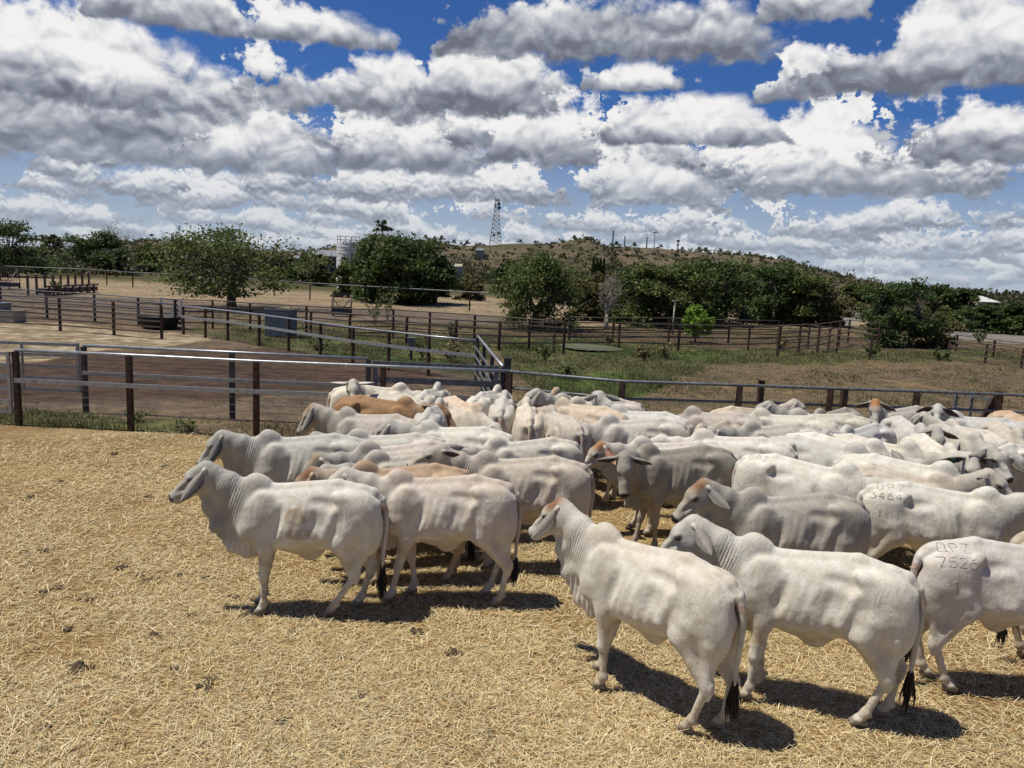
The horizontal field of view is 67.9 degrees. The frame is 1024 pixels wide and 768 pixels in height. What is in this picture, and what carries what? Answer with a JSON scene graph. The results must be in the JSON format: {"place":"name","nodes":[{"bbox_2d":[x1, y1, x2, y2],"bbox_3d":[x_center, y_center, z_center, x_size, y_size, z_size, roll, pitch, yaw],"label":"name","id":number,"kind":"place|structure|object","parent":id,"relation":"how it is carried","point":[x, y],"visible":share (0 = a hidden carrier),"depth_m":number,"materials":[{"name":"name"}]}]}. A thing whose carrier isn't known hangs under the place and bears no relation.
{"place":"outdoors","nodes":[
{"label":"outdoors","id":0,"kind":"place"},
{"bbox_2d":[32,238,875,291],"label":"hill","id":1,"kind":"structure","parent":0,"point":[500,249],"depth_m":358.50,"materials":[{"name":"green plant"}]},
{"bbox_2d":[4,233,1023,297],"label":"hillside scrub","id":2,"kind":"object","parent":1,"relation":"on","point":[610,267],"visible":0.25,"depth_m":345.73,"materials":[{"name":"green plant"}]},
{"bbox_2d":[0,265,1023,767],"bbox_3d":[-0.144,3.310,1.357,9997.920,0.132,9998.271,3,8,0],"label":"ground","id":3,"kind":"structure","parent":0,"point":[188,403],"depth_m":9.02,"materials":[{"name":"soil"}]},
{"bbox_2d":[0,302,25,321],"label":"concrete trough","id":4,"kind":"object","parent":3,"relation":"on","point":[9,314],"visible":0.86,"depth_m":37.05,"materials":[{"name":"grey concrete"}]},
{"bbox_2d":[0,218,62,276],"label":"tree","id":5,"kind":"object","parent":3,"relation":"on","point":[7,255],"visible":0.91,"depth_m":101.08,"materials":[{"name":"green plant"}]},
{"bbox_2d":[26,274,98,295],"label":"bunk feeder","id":6,"kind":"object","parent":3,"relation":"on","point":[81,287],"visible":0.81,"depth_m":64.36,"materials":[{"name":"brown metal"}]},
{"bbox_2d":[0,295,162,338],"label":"fence","id":7,"kind":"object","parent":3,"relation":"on","point":[113,318],"visible":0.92,"depth_m":33.39,"materials":[{"name":"metal"}]},
{"bbox_2d":[0,287,176,328],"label":"fence","id":8,"kind":"object","parent":3,"relation":"on","point":[93,303],"visible":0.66,"depth_m":39.54,"materials":[{"name":"metal"}]},
{"bbox_2d":[50,229,142,275],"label":"tree","id":9,"kind":"object","parent":3,"relation":"on","point":[94,243],"visible":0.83,"depth_m":133.25,"materials":[{"name":"green plant"}]},
{"bbox_2d":[131,242,161,272],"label":"tree","id":10,"kind":"object","parent":3,"relation":"on","point":[141,248],"visible":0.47,"depth_m":164.48,"materials":[{"name":"green plant"}]},
{"bbox_2d":[137,315,180,328],"bbox_3d":[-17.324,-3.034,37.283,2.069,0.574,1.503,3,8,0],"label":"feed tub","id":11,"kind":"object","parent":3,"relation":"on","point":[170,322],"visible":0.85,"depth_m":36.79,"materials":[{"name":"black plastic"}]},
{"bbox_2d":[80,344,370,420],"bbox_3d":[-6.270,0.071,16.607,6.362,1.614,0.188,3,8,1],"label":"fence","id":12,"kind":"object","parent":3,"relation":"on","point":[85,372],"visible":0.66,"depth_m":16.52,"materials":[{"name":"metal"}]},
{"bbox_2d":[0,341,80,392],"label":"gate","id":13,"kind":"structure","parent":12,"relation":"attached to","point":[76,367],"depth_m":16.61,"materials":[{"name":"metal"}]},
{"bbox_2d":[134,221,337,308],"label":"tree","id":14,"kind":"object","parent":3,"relation":"on","point":[228,252],"visible":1,"depth_m":53.18,"materials":[{"name":"green plant"}]},
{"bbox_2d":[11,348,511,436],"bbox_3d":[-4.995,0.325,15.159,9.938,1.644,0.269,3,8,0],"label":"fence","id":15,"kind":"object","parent":3,"relation":"on","point":[130,386],"visible":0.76,"depth_m":15.06,"materials":[{"name":"metal"}]},
{"bbox_2d":[0,351,12,413],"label":"gate","id":16,"kind":"structure","parent":15,"relation":"attached to","point":[8,377],"depth_m":15.19,"materials":[{"name":"metal"}]},
{"bbox_2d":[0,266,550,310],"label":"fence","id":17,"kind":"object","parent":3,"relation":"on","point":[469,292],"visible":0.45,"depth_m":73.18,"materials":[{"name":"metal"}]},
{"bbox_2d":[168,460,388,615],"bbox_3d":[-2.307,1.517,7.558,2.152,1.508,0.487,2,8,-3],"label":"cow","id":18,"kind":"object","parent":3,"relation":"on","point":[263,518],"visible":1,"depth_m":7.38},
{"bbox_2d":[196,429,363,482],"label":"cow","id":19,"kind":"object","parent":3,"relation":"on","point":[274,456],"visible":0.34,"depth_m":9.31},
{"bbox_2d":[263,306,297,336],"bbox_3d":[-10.901,-2.972,35.869,1.264,1.377,1.040,3,8,6],"label":"small metal shed","id":20,"kind":"object","parent":3,"relation":"on","point":[281,323],"visible":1,"depth_m":35.41,"materials":[{"name":"metal"}]},
{"bbox_2d":[306,254,334,286],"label":"tree","id":21,"kind":"object","parent":3,"relation":"on","point":[323,277],"visible":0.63,"depth_m":119.67,"materials":[{"name":"green plant"}]},
{"bbox_2d":[181,305,479,379],"bbox_3d":[-8.183,-1.787,29.337,17.878,1.427,0.703,9,11,38],"label":"fence","id":22,"kind":"object","parent":3,"relation":"on","point":[389,346],"visible":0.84,"depth_m":28.09,"materials":[{"name":"metal"}]},
{"bbox_2d":[329,262,353,296],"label":"tree","id":23,"kind":"object","parent":3,"relation":"on","point":[341,271],"visible":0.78,"depth_m":81.80,"materials":[{"name":"green plant"}]},
{"bbox_2d":[336,236,359,288],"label":"storage tank","id":24,"kind":"object","parent":3,"relation":"on","point":[342,250],"visible":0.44,"depth_m":109.02,"materials":[{"name":"white metal"}]},
{"bbox_2d":[296,403,420,435],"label":"cow","id":25,"kind":"object","parent":3,"relation":"on","point":[345,420],"visible":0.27,"depth_m":11.12},
{"bbox_2d":[174,299,565,353],"bbox_3d":[-7.008,-2.867,36.647,19.635,1.540,1.992,4,9,12],"label":"fence","id":26,"kind":"object","parent":3,"relation":"on","point":[429,329],"visible":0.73,"depth_m":36.53,"materials":[{"name":"wood"}]},
{"bbox_2d":[303,439,451,550],"bbox_3d":[-1.587,1.350,9.370,2.145,1.373,0.483,-1,9,-21],"label":"cow","id":27,"kind":"object","parent":3,"relation":"on","point":[363,449],"visible":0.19,"depth_m":9.14},
{"bbox_2d":[309,428,445,445],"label":"cow","id":28,"kind":"object","parent":3,"relation":"on","point":[396,439],"visible":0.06,"depth_m":9.95},
{"bbox_2d":[330,379,427,404],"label":"cow","id":29,"kind":"object","parent":3,"relation":"on","point":[354,387],"visible":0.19,"depth_m":12.84},
{"bbox_2d":[295,460,474,582],"bbox_3d":[-1.443,1.503,8.422,2.123,1.359,0.471,1,8,-10],"label":"cow","id":30,"kind":"object","parent":3,"relation":"on","point":[313,473],"visible":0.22,"depth_m":8.35},
{"bbox_2d":[327,382,443,407],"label":"cow","id":31,"kind":"object","parent":3,"relation":"on","point":[335,394],"visible":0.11,"depth_m":13.61},
{"bbox_2d":[319,449,467,564],"bbox_3d":[-1.407,1.427,8.951,2.121,1.358,0.467,-1,9,-20],"label":"cow","id":32,"kind":"object","parent":3,"relation":"on","point":[380,458],"visible":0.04,"depth_m":8.76},
{"bbox_2d":[333,394,456,426],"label":"cow","id":33,"kind":"object","parent":3,"relation":"on","point":[407,406],"visible":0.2,"depth_m":12.26},
{"bbox_2d":[343,230,465,304],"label":"tree","id":34,"kind":"object","parent":3,"relation":"on","point":[383,264],"visible":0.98,"depth_m":72.25,"materials":[{"name":"green plant"}]},
{"bbox_2d":[414,397,448,426],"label":"cow","id":35,"kind":"object","parent":3,"relation":"on","point":[435,413],"visible":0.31,"depth_m":11.51},
{"bbox_2d":[414,382,450,404],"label":"cow","id":36,"kind":"object","parent":3,"relation":"on","point":[428,396],"visible":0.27,"depth_m":13.52},
{"bbox_2d":[417,256,459,302],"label":"tree","id":37,"kind":"object","parent":3,"relation":"on","point":[446,264],"visible":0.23,"depth_m":76.44,"materials":[{"name":"green plant"}]},
{"bbox_2d":[374,419,515,447],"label":"cow","id":38,"kind":"object","parent":3,"relation":"on","point":[477,436],"visible":0.28,"depth_m":10.36},
{"bbox_2d":[452,273,486,300],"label":"tree","id":39,"kind":"object","parent":3,"relation":"on","point":[470,286],"visible":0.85,"depth_m":89.22,"materials":[{"name":"green plant"}]},
{"bbox_2d":[443,395,502,430],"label":"cow","id":40,"kind":"object","parent":3,"relation":"on","point":[464,414],"visible":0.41,"depth_m":12.25},
{"bbox_2d":[474,335,504,391],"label":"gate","id":41,"kind":"structure","parent":3,"relation":"on","point":[490,377],"depth_m":20.07,"materials":[{"name":"metal"}]},
{"bbox_2d":[372,360,498,397],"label":"gate","id":42,"kind":"structure","parent":41,"relation":"attached to","point":[451,382],"depth_m":16.53,"materials":[{"name":"metal"}]},
{"bbox_2d":[466,384,513,415],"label":"cow","id":43,"kind":"object","parent":3,"relation":"on","point":[486,399],"visible":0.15,"depth_m":13.40},
{"bbox_2d":[488,390,515,433],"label":"cow","id":44,"kind":"object","parent":3,"relation":"on","point":[502,410],"visible":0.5,"depth_m":12.29},
{"bbox_2d":[488,260,519,297],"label":"tree","id":45,"kind":"object","parent":3,"relation":"on","point":[496,272],"visible":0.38,"depth_m":101.00,"materials":[{"name":"green plant"}]},
{"bbox_2d":[0,296,1023,436],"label":"pasture grass","id":46,"kind":"structure","parent":3,"relation":"on","point":[685,371],"depth_m":31.17,"materials":[{"name":"green plant"}]},
{"bbox_2d":[0,244,1023,309],"bbox_3d":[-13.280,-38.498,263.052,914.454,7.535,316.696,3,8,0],"label":"scrub","id":47,"kind":"object","parent":3,"relation":"on","point":[1002,298],"visible":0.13,"depth_m":137.51,"materials":[{"name":"green plant"}]},
{"bbox_2d":[0,430,1023,767],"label":"straw bedding","id":48,"kind":"object","parent":3,"relation":"on","point":[360,750],"visible":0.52,"depth_m":6.48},
{"bbox_2d":[328,466,522,605],"bbox_3d":[-0.986,1.570,7.964,2.180,1.398,0.482,2,8,-2],"label":"cow","id":49,"kind":"object","parent":48,"relation":"on","point":[450,513],"visible":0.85,"depth_m":7.78},
{"bbox_2d":[407,443,594,569],"bbox_3d":[-0.142,1.435,8.940,2.238,1.455,0.532,2,8,-2],"label":"cow","id":50,"kind":"object","parent":48,"relation":"on","point":[539,484],"visible":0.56,"depth_m":8.74},
{"bbox_2d":[460,436,583,462],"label":"cow","id":51,"kind":"object","parent":48,"relation":"on","point":[501,447],"visible":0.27,"depth_m":9.89},
{"bbox_2d":[557,413,690,506],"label":"cow","id":52,"kind":"object","parent":48,"relation":"on","point":[609,427],"visible":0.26,"depth_m":11.47},
{"bbox_2d":[584,390,693,485],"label":"cow","id":53,"kind":"object","parent":48,"relation":"on","point":[598,398],"visible":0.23,"depth_m":12.54},
{"bbox_2d":[749,407,840,430],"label":"cow","id":54,"kind":"object","parent":48,"relation":"on","point":[768,417],"visible":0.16,"depth_m":12.43},
{"bbox_2d":[769,434,905,466],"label":"cow","id":55,"kind":"object","parent":48,"relation":"on","point":[815,451],"visible":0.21,"depth_m":10.39},
{"bbox_2d":[832,453,960,477],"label":"cow","id":56,"kind":"object","parent":48,"relation":"on","point":[918,469],"visible":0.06,"depth_m":9.52},
{"bbox_2d":[899,433,990,473],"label":"cow","id":57,"kind":"object","parent":48,"relation":"on","point":[963,462],"visible":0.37,"depth_m":10.28},
{"bbox_2d":[968,442,1023,483],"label":"cow","id":58,"kind":"object","parent":48,"relation":"on","point":[996,462],"visible":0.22,"depth_m":9.85},
{"bbox_2d":[511,396,544,440],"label":"cow","id":59,"kind":"object","parent":3,"relation":"on","point":[528,423],"visible":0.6,"depth_m":11.48},
{"bbox_2d":[484,246,592,328],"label":"tree","id":60,"kind":"object","parent":3,"relation":"on","point":[542,268],"visible":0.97,"depth_m":46.48,"materials":[{"name":"green plant"}]},
{"bbox_2d":[515,388,586,409],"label":"cow","id":61,"kind":"object","parent":3,"relation":"on","point":[539,397],"visible":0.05,"depth_m":13.13},
{"bbox_2d":[538,404,590,458],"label":"cow","id":62,"kind":"object","parent":3,"relation":"on","point":[570,427],"visible":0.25,"depth_m":11.45},
{"bbox_2d":[534,396,628,495],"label":"cow","id":63,"kind":"object","parent":3,"relation":"on","point":[563,405],"visible":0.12,"depth_m":12.29},
{"bbox_2d":[309,310,872,359],"bbox_3d":[4.371,-2.265,36.449,27.214,1.390,6.020,0,9,-15],"label":"fence","id":64,"kind":"object","parent":3,"relation":"on","point":[499,329],"visible":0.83,"depth_m":35.81,"materials":[{"name":"wood"}]},
{"bbox_2d":[566,271,618,321],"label":"tree","id":65,"kind":"object","parent":3,"relation":"on","point":[591,291],"visible":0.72,"depth_m":58.77,"materials":[{"name":"green plant"}]},
{"bbox_2d":[540,396,645,412],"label":"cow","id":66,"kind":"object","parent":3,"relation":"on","point":[632,406],"visible":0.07,"depth_m":13.10},
{"bbox_2d":[591,271,626,328],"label":"tree","id":67,"kind":"object","parent":3,"relation":"on","point":[607,306],"visible":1,"depth_m":50.15,"materials":[{"name":"grey plant"}]},
{"bbox_2d":[598,266,662,321],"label":"tree","id":68,"kind":"object","parent":3,"relation":"on","point":[612,312],"visible":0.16,"depth_m":57.62,"materials":[{"name":"green plant"}]},
{"bbox_2d":[528,497,746,732],"bbox_3d":[0.939,1.841,6.347,2.148,1.498,0.486,10,11,43],"label":"cow","id":69,"kind":"object","parent":3,"relation":"on","point":[690,606],"visible":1,"depth_m":5.93},
{"bbox_2d":[604,260,695,328],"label":"tree","id":70,"kind":"object","parent":3,"relation":"on","point":[641,307],"visible":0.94,"depth_m":54.26,"materials":[{"name":"green plant"}]},
{"bbox_2d":[583,435,726,534],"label":"cow","id":71,"kind":"object","parent":3,"relation":"on","point":[600,449],"visible":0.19,"depth_m":10.24},
{"bbox_2d":[596,443,736,546],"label":"cow","id":72,"kind":"object","parent":3,"relation":"on","point":[653,477],"visible":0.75,"depth_m":9.55},
{"bbox_2d":[568,316,780,342],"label":"fence","id":73,"kind":"object","parent":3,"relation":"on","point":[668,327],"visible":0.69,"depth_m":42.28,"materials":[{"name":"wood"}]},
{"bbox_2d":[658,258,729,326],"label":"tree","id":74,"kind":"object","parent":3,"relation":"on","point":[699,274],"visible":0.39,"depth_m":57.28,"materials":[{"name":"green plant"}]},
{"bbox_2d":[681,303,716,342],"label":"tree","id":75,"kind":"object","parent":3,"relation":"on","point":[695,319],"visible":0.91,"depth_m":42.58,"materials":[{"name":"green plant"}]},
{"bbox_2d":[677,405,767,428],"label":"cow","id":76,"kind":"object","parent":3,"relation":"on","point":[695,416],"visible":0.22,"depth_m":12.57},
{"bbox_2d":[682,253,766,326],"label":"tree","id":77,"kind":"object","parent":3,"relation":"on","point":[726,299],"visible":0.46,"depth_m":60.32,"materials":[{"name":"green plant"}]},
{"bbox_2d":[651,428,798,514],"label":"cow","id":78,"kind":"object","parent":3,"relation":"on","point":[739,447],"visible":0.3,"depth_m":10.47},
{"bbox_2d":[706,254,780,322],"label":"tree","id":79,"kind":"object","parent":3,"relation":"on","point":[744,267],"visible":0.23,"depth_m":67.51,"materials":[{"name":"green plant"}]},
{"bbox_2d":[711,399,809,413],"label":"cow","id":80,"kind":"object","parent":3,"relation":"on","point":[791,404],"visible":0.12,"depth_m":13.17},
{"bbox_2d":[505,370,1023,413],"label":"fence","id":81,"kind":"object","parent":3,"relation":"on","point":[829,404],"visible":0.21,"depth_m":14.66,"materials":[{"name":"metal"}]},
{"bbox_2d":[709,420,820,437],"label":"cow","id":82,"kind":"object","parent":3,"relation":"on","point":[750,428],"visible":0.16,"depth_m":11.45},
{"bbox_2d":[671,478,871,554],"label":"cow","id":83,"kind":"object","parent":3,"relation":"on","point":[828,521],"visible":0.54,"depth_m":7.64},
{"bbox_2d":[739,261,826,324],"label":"tree","id":84,"kind":"object","parent":3,"relation":"on","point":[780,273],"visible":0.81,"depth_m":64.28,"materials":[{"name":"green plant"}]},
{"bbox_2d":[660,514,926,725],"bbox_3d":[2.220,1.912,6.317,2.133,1.477,0.484,6,9,21],"label":"cow","id":85,"kind":"object","parent":3,"relation":"on","point":[871,611],"visible":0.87,"depth_m":6.03},
{"bbox_2d":[772,268,845,326],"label":"tree","id":86,"kind":"object","parent":3,"relation":"on","point":[816,279],"visible":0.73,"depth_m":64.50,"materials":[{"name":"green plant"}]},
{"bbox_2d":[748,400,872,428],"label":"cow","id":87,"kind":"object","parent":3,"relation":"on","point":[840,420],"visible":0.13,"depth_m":12.74},
{"bbox_2d":[731,453,906,498],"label":"cow","id":88,"kind":"object","parent":3,"relation":"on","point":[773,474],"visible":0.33,"depth_m":9.11},
{"bbox_2d":[783,282,868,327],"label":"tree","id":89,"kind":"object","parent":3,"relation":"on","point":[831,298],"visible":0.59,"depth_m":64.75,"materials":[{"name":"green plant"}]},
{"bbox_2d":[776,320,880,355],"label":"fence","id":90,"kind":"object","parent":3,"relation":"on","point":[818,337],"visible":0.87,"depth_m":40.37,"materials":[{"name":"wood"}]},
{"bbox_2d":[837,282,869,306],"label":"tree","id":91,"kind":"object","parent":3,"relation":"on","point":[855,289],"visible":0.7,"depth_m":139.02,"materials":[{"name":"green plant"}]},
{"bbox_2d":[785,431,927,464],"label":"cow","id":92,"kind":"object","parent":3,"relation":"on","point":[874,445],"visible":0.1,"depth_m":10.54},
{"bbox_2d":[818,422,896,443],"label":"cow","id":93,"kind":"object","parent":3,"relation":"on","point":[883,433],"visible":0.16,"depth_m":11.91},
{"bbox_2d":[833,433,950,464],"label":"cow","id":94,"kind":"object","parent":3,"relation":"on","point":[910,448],"visible":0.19,"depth_m":10.57},
{"bbox_2d":[853,398,931,423],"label":"cow","id":95,"kind":"object","parent":3,"relation":"on","point":[879,411],"visible":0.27,"depth_m":13.44},
{"bbox_2d":[851,277,950,346],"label":"tree","id":96,"kind":"object","parent":3,"relation":"on","point":[892,318],"visible":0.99,"depth_m":45.65,"materials":[{"name":"green plant"}]},
{"bbox_2d":[880,415,958,445],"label":"cow","id":97,"kind":"object","parent":3,"relation":"on","point":[901,426],"visible":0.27,"depth_m":12.02},
{"bbox_2d":[855,464,1012,494],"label":"cow","id":98,"kind":"object","parent":3,"relation":"on","point":[969,482],"visible":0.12,"depth_m":8.84},
{"bbox_2d":[905,282,962,314],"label":"tree","id":99,"kind":"object","parent":3,"relation":"on","point":[948,299],"visible":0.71,"depth_m":104.05,"materials":[{"name":"green plant"}]},
{"bbox_2d":[906,309,965,347],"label":"shrub","id":100,"kind":"object","parent":3,"relation":"on","point":[955,325],"visible":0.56,"depth_m":46.35,"materials":[{"name":"green plant"}]},
{"bbox_2d":[856,481,1023,558],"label":"cow","id":101,"kind":"object","parent":3,"relation":"on","point":[915,516],"visible":0.59,"depth_m":8.21},
{"bbox_2d":[909,411,1009,444],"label":"cow","id":102,"kind":"object","parent":3,"relation":"on","point":[926,418],"visible":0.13,"depth_m":12.55},
{"bbox_2d":[940,287,984,311],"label":"tree","id":103,"kind":"object","parent":3,"relation":"on","point":[967,297],"visible":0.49,"depth_m":104.87,"materials":[{"name":"green plant"}]},
{"bbox_2d":[904,536,1023,691],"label":"cow","id":104,"kind":"object","parent":3,"relation":"on","point":[965,581],"visible":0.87,"depth_m":6.46},
{"bbox_2d":[927,423,1001,451],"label":"cow","id":105,"kind":"object","parent":3,"relation":"on","point":[972,442],"visible":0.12,"depth_m":11.40},
{"bbox_2d":[916,403,1023,430],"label":"cow","id":106,"kind":"object","parent":3,"relation":"on","point":[940,411],"visible":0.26,"depth_m":13.36},
{"bbox_2d":[947,341,1023,368],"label":"fence","id":107,"kind":"object","parent":3,"relation":"on","point":[986,350],"visible":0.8,"depth_m":37.76,"materials":[{"name":"wood"}]},
{"bbox_2d":[957,304,1023,334],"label":"tree","id":108,"kind":"object","parent":3,"relation":"on","point":[977,313],"visible":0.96,"depth_m":66.37,"materials":[{"name":"green plant"}]},
{"bbox_2d":[976,420,1023,446],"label":"cow","id":109,"kind":"object","parent":3,"relation":"on","point":[1003,430],"visible":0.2,"depth_m":12.21},
{"bbox_2d":[981,300,1023,334],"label":"tree","id":110,"kind":"object","parent":3,"relation":"on","point":[1015,310],"visible":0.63,"depth_m":66.52,"materials":[{"name":"green plant"}]},
{"bbox_2d":[994,531,1023,655],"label":"cow","id":111,"kind":"object","parent":3,"relation":"on","point":[1018,538],"visible":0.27,"depth_m":7.22},
{"bbox_2d":[1001,450,1023,492],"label":"cow","id":112,"kind":"object","parent":3,"relation":"on","point":[1015,464],"visible":0.3,"depth_m":9.99},
{"bbox_2d":[0,0,1023,292],"label":"sky","id":113,"kind":"structure","parent":0,"point":[884,139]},
{"bbox_2d":[559,343,622,350],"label":"pond","id":114,"kind":"structure","parent":0,"point":[579,346],"depth_m":36.54,"materials":[{"name":"green liquid"}]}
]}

